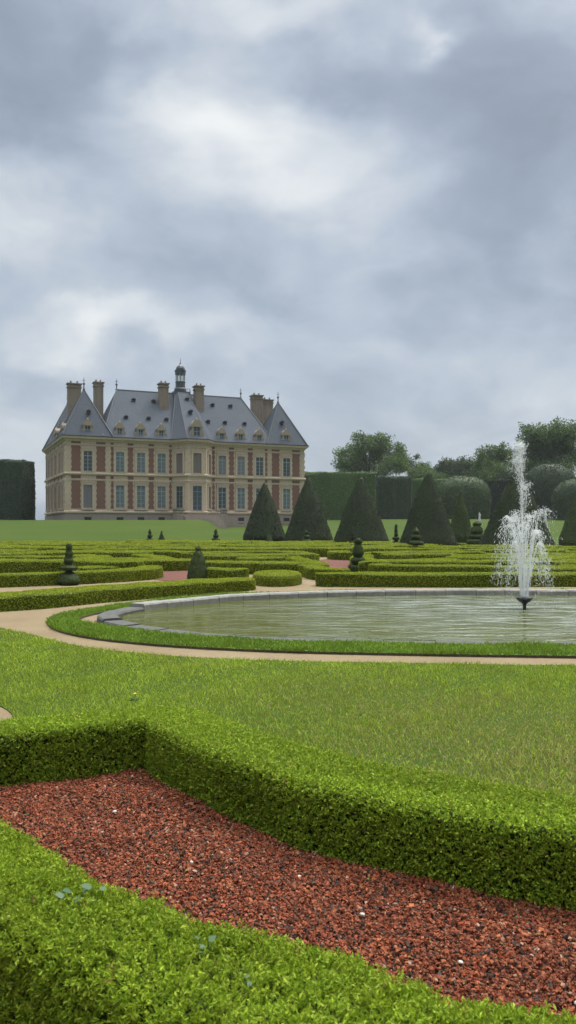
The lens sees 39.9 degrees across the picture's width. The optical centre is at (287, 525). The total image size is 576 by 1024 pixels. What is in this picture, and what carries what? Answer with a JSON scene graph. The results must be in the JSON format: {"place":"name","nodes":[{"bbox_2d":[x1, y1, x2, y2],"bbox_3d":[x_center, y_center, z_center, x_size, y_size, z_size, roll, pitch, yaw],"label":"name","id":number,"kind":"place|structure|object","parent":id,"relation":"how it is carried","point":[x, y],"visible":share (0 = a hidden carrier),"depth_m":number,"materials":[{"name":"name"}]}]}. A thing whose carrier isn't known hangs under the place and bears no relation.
{"place":"outdoors","nodes":[
{"label":"outdoors","id":0,"kind":"place"},
{"bbox_2d":[0,519,564,544],"bbox_3d":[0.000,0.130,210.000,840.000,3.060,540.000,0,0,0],"label":"ground","id":1,"kind":"structure","parent":0,"point":[73,530],"depth_m":90.70,"materials":[{"name":"plant"}]},
{"bbox_2d":[0,459,35,519],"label":"hedge wall","id":2,"kind":"structure","parent":1,"relation":"on","point":[17,490],"depth_m":118.97,"materials":[{"name":"green plant"}]},
{"bbox_2d":[42,359,308,528],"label":"chateau","id":3,"kind":"structure","parent":1,"relation":"on","point":[179,452],"depth_m":121.53,"materials":[{"name":"stone"}]},
{"bbox_2d":[60,447,63,473],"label":"window","id":4,"kind":"structure","parent":3,"relation":"in","point":[62,449],"depth_m":117.11,"materials":[{"name":"stone"}]},
{"bbox_2d":[60,481,63,509],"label":"window","id":5,"kind":"structure","parent":3,"relation":"in","point":[62,483],"depth_m":117.11,"materials":[{"name":"stone"}]},
{"bbox_2d":[81,447,94,472],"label":"window","id":6,"kind":"structure","parent":3,"relation":"in","point":[87,453],"depth_m":116.20,"materials":[{"name":"stone"}]},
{"bbox_2d":[81,481,94,509],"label":"window","id":7,"kind":"structure","parent":3,"relation":"in","point":[87,487],"depth_m":116.19,"materials":[{"name":"stone"}]},
{"bbox_2d":[113,448,126,473],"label":"window","id":8,"kind":"structure","parent":3,"relation":"in","point":[119,454],"depth_m":118.09,"materials":[{"name":"stone"}]},
{"bbox_2d":[113,482,126,509],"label":"window","id":9,"kind":"structure","parent":3,"relation":"in","point":[119,491],"depth_m":118.09,"materials":[{"name":"stone"}]},
{"bbox_2d":[134,449,147,474],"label":"window","id":10,"kind":"structure","parent":3,"relation":"in","point":[140,454],"depth_m":119.34,"materials":[{"name":"stone"}]},
{"bbox_2d":[134,482,147,509],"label":"window","id":11,"kind":"structure","parent":3,"relation":"in","point":[140,487],"depth_m":119.34,"materials":[{"name":"stone"}]},
{"bbox_2d":[155,450,167,474],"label":"window","id":12,"kind":"structure","parent":3,"relation":"in","point":[161,460],"depth_m":120.60,"materials":[{"name":"stone"}]},
{"bbox_2d":[155,483,167,509],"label":"window","id":13,"kind":"structure","parent":3,"relation":"in","point":[161,489],"depth_m":120.60,"materials":[{"name":"stone"}]},
{"bbox_2d":[174,450,184,474],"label":"window","id":14,"kind":"structure","parent":3,"relation":"in","point":[179,458],"depth_m":120.39,"materials":[{"name":"stone"}]},
{"bbox_2d":[174,483,184,509],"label":"window","id":15,"kind":"structure","parent":3,"relation":"in","point":[179,487],"depth_m":120.39,"materials":[{"name":"stone"}]},
{"bbox_2d":[190,482,203,511],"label":"window","id":16,"kind":"structure","parent":3,"relation":"in","point":[197,488],"depth_m":120.15,"materials":[{"name":"stone"}]},
{"bbox_2d":[191,450,203,474],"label":"window","id":17,"kind":"structure","parent":3,"relation":"in","point":[196,455],"depth_m":120.13,"materials":[{"name":"stone"}]},
{"bbox_2d":[207,451,211,475],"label":"window","id":18,"kind":"structure","parent":3,"relation":"in","point":[209,454],"depth_m":122.29,"materials":[{"name":"stone"}]},
{"bbox_2d":[207,483,211,510],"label":"window","id":19,"kind":"structure","parent":3,"relation":"in","point":[209,486],"depth_m":122.29,"materials":[{"name":"stone"}]},
{"bbox_2d":[216,452,228,476],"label":"window","id":20,"kind":"structure","parent":3,"relation":"in","point":[221,457],"depth_m":124.45,"materials":[{"name":"stone"}]},
{"bbox_2d":[216,484,228,510],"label":"window","id":21,"kind":"structure","parent":3,"relation":"in","point":[221,493],"depth_m":124.45,"materials":[{"name":"stone"}]},
{"bbox_2d":[235,453,246,476],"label":"window","id":22,"kind":"structure","parent":3,"relation":"in","point":[240,462],"depth_m":125.71,"materials":[{"name":"stone"}]},
{"bbox_2d":[235,484,246,510],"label":"window","id":23,"kind":"structure","parent":3,"relation":"in","point":[240,490],"depth_m":125.71,"materials":[{"name":"stone"}]},
{"bbox_2d":[254,454,265,477],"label":"window","id":24,"kind":"structure","parent":3,"relation":"in","point":[259,459],"depth_m":126.97,"materials":[{"name":"stone"}]},
{"bbox_2d":[281,455,292,477],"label":"window","id":25,"kind":"structure","parent":3,"relation":"in","point":[286,460],"depth_m":128.84,"materials":[{"name":"stone"}]},
{"bbox_2d":[281,485,292,510],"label":"window","id":26,"kind":"structure","parent":3,"relation":"in","point":[286,491],"depth_m":128.84,"materials":[{"name":"stone"}]},
{"bbox_2d":[243,483,284,540],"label":"yew cone","id":27,"kind":"object","parent":1,"relation":"on","point":[264,519],"visible":0.93,"depth_m":69.93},
{"bbox_2d":[284,478,332,540],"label":"yew cone","id":28,"kind":"object","parent":1,"relation":"on","point":[308,514],"visible":0.9,"depth_m":65.88,"materials":[{"name":"plant"}]},
{"bbox_2d":[304,471,375,519],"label":"hedge wall","id":29,"kind":"structure","parent":1,"relation":"on","point":[334,490],"depth_m":147.48,"materials":[{"name":"green plant"}]},
{"bbox_2d":[334,477,388,542],"bbox_3d":[5.576,-1.017,60.494,4.297,5.404,4.272,0,0,0],"label":"yew cone","id":30,"kind":"object","parent":1,"relation":"on","point":[361,519],"visible":0.88,"depth_m":59.38,"materials":[{"name":"plant"}]},
{"bbox_2d":[330,430,411,475],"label":"tree","id":31,"kind":"object","parent":1,"relation":"on","point":[381,458],"visible":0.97,"depth_m":175.01,"materials":[{"name":"green plant"}]},
{"bbox_2d":[375,475,411,518],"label":"hedge wall","id":32,"kind":"structure","parent":1,"relation":"on","point":[393,497],"depth_m":152.50,"materials":[{"name":"green plant"}]},
{"bbox_2d":[401,453,419,477],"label":"tree","id":33,"kind":"object","parent":1,"relation":"on","point":[412,465],"visible":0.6,"depth_m":185.19,"materials":[{"name":"green plant"}]},
{"bbox_2d":[406,461,448,478],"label":"tree","id":34,"kind":"object","parent":1,"relation":"on","point":[420,470],"visible":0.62,"depth_m":186.85,"materials":[{"name":"green plant"}]},
{"bbox_2d":[411,478,445,507],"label":"hedge wall","id":35,"kind":"structure","parent":1,"relation":"on","point":[416,483],"depth_m":157.54,"materials":[{"name":"green plant"}]},
{"bbox_2d":[428,457,453,477],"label":"tree","id":36,"kind":"object","parent":1,"relation":"on","point":[442,465],"visible":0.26,"depth_m":196.83,"materials":[{"name":"green plant"}]},
{"bbox_2d":[444,455,477,476],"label":"tree","id":37,"kind":"object","parent":1,"relation":"on","point":[460,468],"visible":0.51,"depth_m":191.20,"materials":[{"name":"green plant"}]},
{"bbox_2d":[451,491,471,542],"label":"yew cone","id":38,"kind":"object","parent":1,"relation":"on","point":[461,524],"visible":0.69,"depth_m":69.35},
{"bbox_2d":[436,475,491,518],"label":"hedge wall","id":39,"kind":"structure","parent":1,"relation":"on","point":[476,492],"depth_m":152.82,"materials":[{"name":"green plant"}]},
{"bbox_2d":[468,441,517,486],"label":"tree","id":40,"kind":"object","parent":1,"relation":"on","point":[488,464],"visible":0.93,"depth_m":178.05,"materials":[{"name":"green plant"}]},
{"bbox_2d":[484,480,508,518],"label":"hedge wall","id":41,"kind":"structure","parent":1,"relation":"on","point":[496,491],"depth_m":172.51,"materials":[{"name":"green plant"}]},
{"bbox_2d":[478,472,554,544],"bbox_3d":[14.087,-0.850,48.997,4.605,5.022,4.599,0,0,0],"label":"yew cone","id":42,"kind":"object","parent":1,"relation":"on","point":[516,517],"visible":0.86,"depth_m":47.79,"materials":[{"name":"plant"}]},
{"bbox_2d":[502,416,575,476],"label":"tree","id":43,"kind":"object","parent":1,"relation":"on","point":[554,443],"visible":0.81,"depth_m":170.25,"materials":[{"name":"green plant"}]},
{"bbox_2d":[523,463,575,518],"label":"hedge wall","id":44,"kind":"structure","parent":1,"relation":"on","point":[542,481],"depth_m":156.89,"materials":[{"name":"green plant"}]},
{"bbox_2d":[551,478,575,519],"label":"hedge wall","id":45,"kind":"structure","parent":1,"relation":"on","point":[563,494],"depth_m":146.05,"materials":[{"name":"green plant"}]},
{"bbox_2d":[0,767,575,1017],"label":"red gravel bed","id":46,"kind":"object","parent":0,"point":[453,985],"depth_m":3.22,"materials":[{"name":"gravel"}]},
{"bbox_2d":[0,702,575,911],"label":"box hedge","id":47,"kind":"object","parent":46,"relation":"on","point":[505,840],"visible":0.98,"depth_m":3.86,"materials":[{"name":"green plant"}]},
{"bbox_2d":[0,627,575,804],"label":"lawn","id":48,"kind":"structure","parent":0,"point":[426,688],"depth_m":7.15,"materials":[{"name":"plant"}]},
{"bbox_2d":[0,545,575,720],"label":"sand path","id":49,"kind":"structure","parent":0,"point":[31,621],"depth_m":10.61,"materials":[{"name":"sand"}]},
{"bbox_2d":[0,542,73,544],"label":"box hedge","id":50,"kind":"object","parent":49,"relation":"on","point":[13,543],"visible":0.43,"depth_m":52.27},
{"bbox_2d":[0,546,79,550],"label":"box hedge","id":51,"kind":"object","parent":49,"relation":"on","point":[41,548],"visible":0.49,"depth_m":42.47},
{"bbox_2d":[0,550,81,552],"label":"box hedge","id":52,"kind":"object","parent":49,"relation":"on","point":[2,551],"visible":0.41,"depth_m":37.12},
{"bbox_2d":[0,554,94,558],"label":"box hedge","id":53,"kind":"object","parent":49,"relation":"on","point":[34,557],"visible":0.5,"depth_m":31.48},
{"bbox_2d":[57,543,80,585],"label":"tiered topiary","id":54,"kind":"object","parent":49,"relation":"on","point":[68,577],"visible":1,"depth_m":21.26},
{"bbox_2d":[0,558,144,572],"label":"box hedge","id":55,"kind":"object","parent":49,"relation":"on","point":[14,565],"visible":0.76,"depth_m":25.62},
{"bbox_2d":[30,543,115,545],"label":"box hedge","id":56,"kind":"object","parent":49,"relation":"on","point":[64,544],"visible":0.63,"depth_m":48.43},
{"bbox_2d":[9,550,153,557],"bbox_3d":[-8.924,1.355,34.472,6.212,0.577,2.915,0,0,-26],"label":"box hedge","id":57,"kind":"object","parent":49,"relation":"on","point":[115,554],"visible":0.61,"depth_m":33.97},
{"bbox_2d":[0,565,163,587],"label":"box hedge","id":58,"kind":"object","parent":49,"relation":"on","point":[92,574],"visible":0.91,"depth_m":22.00,"materials":[{"name":"plant"}]},
{"bbox_2d":[54,547,127,549],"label":"box hedge","id":59,"kind":"object","parent":49,"relation":"on","point":[85,548],"visible":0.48,"depth_m":39.99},
{"bbox_2d":[0,577,255,611],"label":"box hedge","id":60,"kind":"object","parent":49,"relation":"on","point":[43,598],"visible":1,"depth_m":16.87,"materials":[{"name":"plant"}]},
{"bbox_2d":[73,555,190,570],"bbox_3d":[-5.957,1.393,29.022,5.103,0.493,2.422,0,0,32],"label":"box hedge","id":61,"kind":"object","parent":49,"relation":"on","point":[176,564],"visible":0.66,"depth_m":27.98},
{"bbox_2d":[104,542,170,543],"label":"box hedge","id":62,"kind":"object","parent":49,"relation":"on","point":[141,542],"visible":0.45,"depth_m":54.83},
{"bbox_2d":[87,549,202,557],"bbox_3d":[-6.831,1.381,37.403,6.750,0.528,2.145,0,0,18],"label":"box hedge","id":63,"kind":"object","parent":49,"relation":"on","point":[174,553],"visible":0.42,"depth_m":36.70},
{"bbox_2d":[92,545,219,547],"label":"box hedge","id":64,"kind":"object","parent":49,"relation":"on","point":[108,546],"visible":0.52,"depth_m":45.79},
{"bbox_2d":[110,543,204,545],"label":"box hedge","id":65,"kind":"object","parent":49,"relation":"on","point":[186,544],"visible":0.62,"depth_m":48.30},
{"bbox_2d":[131,553,190,560],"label":"box hedge","id":66,"kind":"object","parent":49,"relation":"on","point":[146,555],"visible":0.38,"depth_m":31.79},
{"bbox_2d":[153,571,187,580],"bbox_3d":[-3.337,1.599,26.054,2.118,0.022,6.115,0,0,0],"label":"red gravel patch","id":67,"kind":"object","parent":49,"relation":"on","point":[174,575],"visible":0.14,"depth_m":24.87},
{"bbox_2d":[187,546,206,578],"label":"cone topiary","id":68,"kind":"object","parent":67,"relation":"on","point":[197,568],"visible":0.89,"depth_m":23.21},
{"bbox_2d":[127,547,227,550],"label":"box hedge","id":69,"kind":"object","parent":49,"relation":"on","point":[187,549],"visible":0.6,"depth_m":40.32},
{"bbox_2d":[125,540,257,543],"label":"box hedge","id":70,"kind":"object","parent":49,"relation":"on","point":[176,542],"visible":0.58,"depth_m":57.27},
{"bbox_2d":[183,541,250,543],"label":"box hedge","id":71,"kind":"object","parent":49,"relation":"on","point":[232,542],"visible":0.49,"depth_m":54.41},
{"bbox_2d":[206,567,248,578],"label":"box hedge","id":72,"kind":"object","parent":49,"relation":"on","point":[216,572],"visible":0.77,"depth_m":23.11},
{"bbox_2d":[154,546,300,547],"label":"box hedge","id":73,"kind":"object","parent":49,"relation":"on","point":[215,547],"visible":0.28,"depth_m":43.05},
{"bbox_2d":[181,552,319,560],"bbox_3d":[-1.902,1.410,35.077,6.549,0.467,2.207,0,0,16],"label":"box hedge","id":74,"kind":"object","parent":49,"relation":"on","point":[186,555],"visible":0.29,"depth_m":35.00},
{"bbox_2d":[203,550,308,553],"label":"box hedge","id":75,"kind":"object","parent":49,"relation":"on","point":[267,551],"visible":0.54,"depth_m":37.37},
{"bbox_2d":[202,543,310,546],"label":"box hedge","id":76,"kind":"object","parent":49,"relation":"on","point":[222,545],"visible":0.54,"depth_m":48.59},
{"bbox_2d":[203,552,315,560],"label":"box hedge","id":77,"kind":"object","parent":49,"relation":"on","point":[311,556],"visible":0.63,"depth_m":31.47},
{"bbox_2d":[205,560,313,573],"bbox_3d":[-1.016,1.394,26.410,3.997,0.476,1.419,0,0,18],"label":"box hedge","id":78,"kind":"object","parent":49,"relation":"on","point":[252,566],"visible":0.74,"depth_m":26.02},
{"bbox_2d":[235,556,285,560],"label":"box hedge","id":79,"kind":"object","parent":49,"relation":"on","point":[267,558],"visible":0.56,"depth_m":28.17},
{"bbox_2d":[252,570,301,586],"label":"box hedge","id":80,"kind":"object","parent":49,"relation":"on","point":[276,578],"visible":0.97,"depth_m":21.04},
{"bbox_2d":[226,544,336,546],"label":"box hedge","id":81,"kind":"object","parent":49,"relation":"on","point":[242,545],"visible":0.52,"depth_m":46.05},
{"bbox_2d":[0,819,575,1023],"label":"box hedge","id":82,"kind":"object","parent":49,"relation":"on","point":[113,955],"visible":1,"depth_m":2.26,"materials":[{"name":"green plant"}]},
{"bbox_2d":[55,883,106,901],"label":"bindweed","id":83,"kind":"object","parent":82,"relation":"attached to","point":[86,886],"visible":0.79,"depth_m":2.62,"materials":[{"name":"green plant"}]},
{"bbox_2d":[195,935,216,956],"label":"bindweed","id":84,"kind":"object","parent":82,"relation":"attached to","point":[212,938],"visible":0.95,"depth_m":2.31,"materials":[{"name":"green plant"}]},
{"bbox_2d":[227,546,374,556],"bbox_3d":[0.729,1.357,40.770,7.826,0.582,2.503,0,0,-2],"label":"box hedge","id":85,"kind":"object","parent":49,"relation":"on","point":[322,551],"visible":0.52,"depth_m":40.37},
{"bbox_2d":[286,556,329,567],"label":"box hedge","id":86,"kind":"object","parent":49,"relation":"on","point":[301,558],"visible":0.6,"depth_m":28.44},
{"bbox_2d":[49,603,575,658],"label":"grass strip","id":87,"kind":"object","parent":49,"relation":"on","point":[354,653],"depth_m":9.93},
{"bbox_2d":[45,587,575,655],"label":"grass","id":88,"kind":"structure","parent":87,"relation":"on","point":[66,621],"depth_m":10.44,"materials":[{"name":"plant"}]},
{"bbox_2d":[280,543,350,546],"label":"box hedge","id":89,"kind":"object","parent":49,"relation":"on","point":[339,545],"visible":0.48,"depth_m":48.56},
{"bbox_2d":[297,564,350,579],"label":"box hedge","id":90,"kind":"object","parent":49,"relation":"on","point":[307,571],"visible":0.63,"depth_m":23.63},
{"bbox_2d":[319,559,349,567],"bbox_3d":[2.045,1.599,30.562,1.838,0.022,14.616,0,0,0],"label":"red gravel patch","id":91,"kind":"object","parent":49,"relation":"on","point":[339,563],"visible":0.06,"depth_m":33.45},
{"bbox_2d":[348,537,364,571],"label":"tiered topiary","id":92,"kind":"object","parent":91,"relation":"on","point":[358,552],"visible":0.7,"depth_m":26.75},
{"bbox_2d":[311,542,406,544],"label":"box hedge","id":93,"kind":"object","parent":49,"relation":"on","point":[364,543],"visible":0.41,"depth_m":51.73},
{"bbox_2d":[345,547,416,551],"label":"box hedge","id":94,"kind":"object","parent":49,"relation":"on","point":[377,549],"visible":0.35,"depth_m":40.36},
{"bbox_2d":[327,550,461,559],"bbox_3d":[5.500,1.400,37.768,7.265,0.490,3.147,0,0,0],"label":"box hedge","id":95,"kind":"object","parent":49,"relation":"on","point":[339,554],"visible":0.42,"depth_m":36.97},
{"bbox_2d":[379,543,437,547],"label":"box hedge","id":96,"kind":"object","parent":49,"relation":"on","point":[404,545],"visible":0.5,"depth_m":48.61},
{"bbox_2d":[380,552,450,558],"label":"box hedge","id":97,"kind":"object","parent":49,"relation":"on","point":[419,555],"visible":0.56,"depth_m":31.51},
{"bbox_2d":[408,526,423,547],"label":"tiered topiary","id":98,"kind":"object","parent":49,"relation":"on","point":[416,537],"visible":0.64,"depth_m":48.78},
{"bbox_2d":[394,547,461,550],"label":"box hedge","id":99,"kind":"object","parent":49,"relation":"on","point":[423,549],"visible":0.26,"depth_m":42.49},
{"bbox_2d":[370,550,485,558],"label":"box hedge","id":100,"kind":"object","parent":49,"relation":"on","point":[376,554],"visible":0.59,"depth_m":34.61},
{"bbox_2d":[400,474,457,545],"bbox_3d":[9.539,-0.938,54.007,3.930,5.226,3.942,0,0,0],"label":"yew cone","id":101,"kind":"object","parent":49,"relation":"on","point":[428,517],"visible":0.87,"depth_m":52.98,"materials":[{"name":"plant"}]},
{"bbox_2d":[315,571,575,587],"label":"box hedge","id":102,"kind":"object","parent":49,"relation":"on","point":[446,579],"visible":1,"depth_m":20.71,"materials":[{"name":"plant"}]},
{"bbox_2d":[358,559,556,571],"bbox_3d":[5.410,1.356,25.764,6.295,0.557,1.691,0,0,2],"label":"box hedge","id":103,"kind":"object","parent":49,"relation":"on","point":[362,566],"visible":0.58,"depth_m":25.26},
{"bbox_2d":[368,563,575,572],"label":"box hedge","id":104,"kind":"object","parent":49,"relation":"on","point":[384,567],"visible":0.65,"depth_m":23.64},
{"bbox_2d":[466,521,482,544],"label":"tiered topiary","id":105,"kind":"object","parent":49,"relation":"on","point":[476,532],"visible":0.82,"depth_m":65.62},
{"bbox_2d":[427,545,560,549],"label":"box hedge","id":106,"kind":"object","parent":49,"relation":"on","point":[504,547],"visible":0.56,"depth_m":42.91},
{"bbox_2d":[463,544,551,546],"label":"box hedge","id":107,"kind":"object","parent":49,"relation":"on","point":[506,545],"visible":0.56,"depth_m":45.86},
{"bbox_2d":[445,555,575,559],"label":"box hedge","id":108,"kind":"object","parent":49,"relation":"on","point":[466,557],"visible":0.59,"depth_m":28.70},
{"bbox_2d":[450,553,575,556],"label":"box hedge","id":109,"kind":"object","parent":49,"relation":"on","point":[452,554],"visible":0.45,"depth_m":31.68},
{"bbox_2d":[462,548,567,552],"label":"box hedge","id":110,"kind":"object","parent":49,"relation":"on","point":[501,550],"visible":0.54,"depth_m":37.26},
{"bbox_2d":[486,552,564,554],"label":"box hedge","id":111,"kind":"object","parent":49,"relation":"on","point":[548,553],"visible":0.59,"depth_m":34.17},
{"bbox_2d":[512,563,565,566],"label":"box hedge","id":112,"kind":"object","parent":49,"relation":"on","point":[525,564],"visible":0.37,"depth_m":24.09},
{"bbox_2d":[546,560,575,564],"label":"box hedge","id":113,"kind":"object","parent":49,"relation":"on","point":[558,562],"visible":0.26,"depth_m":25.66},
{"bbox_2d":[558,493,575,545],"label":"yew cone","id":114,"kind":"object","parent":49,"relation":"on","point":[567,537],"visible":1,"depth_m":63.38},
{"bbox_2d":[0,0,575,519],"label":"sky","id":115,"kind":"structure","parent":0,"point":[358,215],"materials":[{"name":"grey"}]},
{"bbox_2d":[97,588,575,644],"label":"fountain basin","id":116,"kind":"object","parent":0,"point":[112,617],"visible":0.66,"depth_m":16.74,"materials":[{"name":"stone"}]},
{"bbox_2d":[121,595,575,640],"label":"water","id":117,"kind":"structure","parent":116,"relation":"in","point":[471,617],"depth_m":13.44,"materials":[{"name":"liquid"}]},
{"bbox_2d":[516,596,532,608],"bbox_3d":[4.461,-0.021,15.004,1.488,3.252,1.479,0,0,42],"label":"fountain","id":118,"kind":"object","parent":117,"relation":"on","point":[524,600],"visible":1,"depth_m":14.91,"materials":[{"name":"metal"}]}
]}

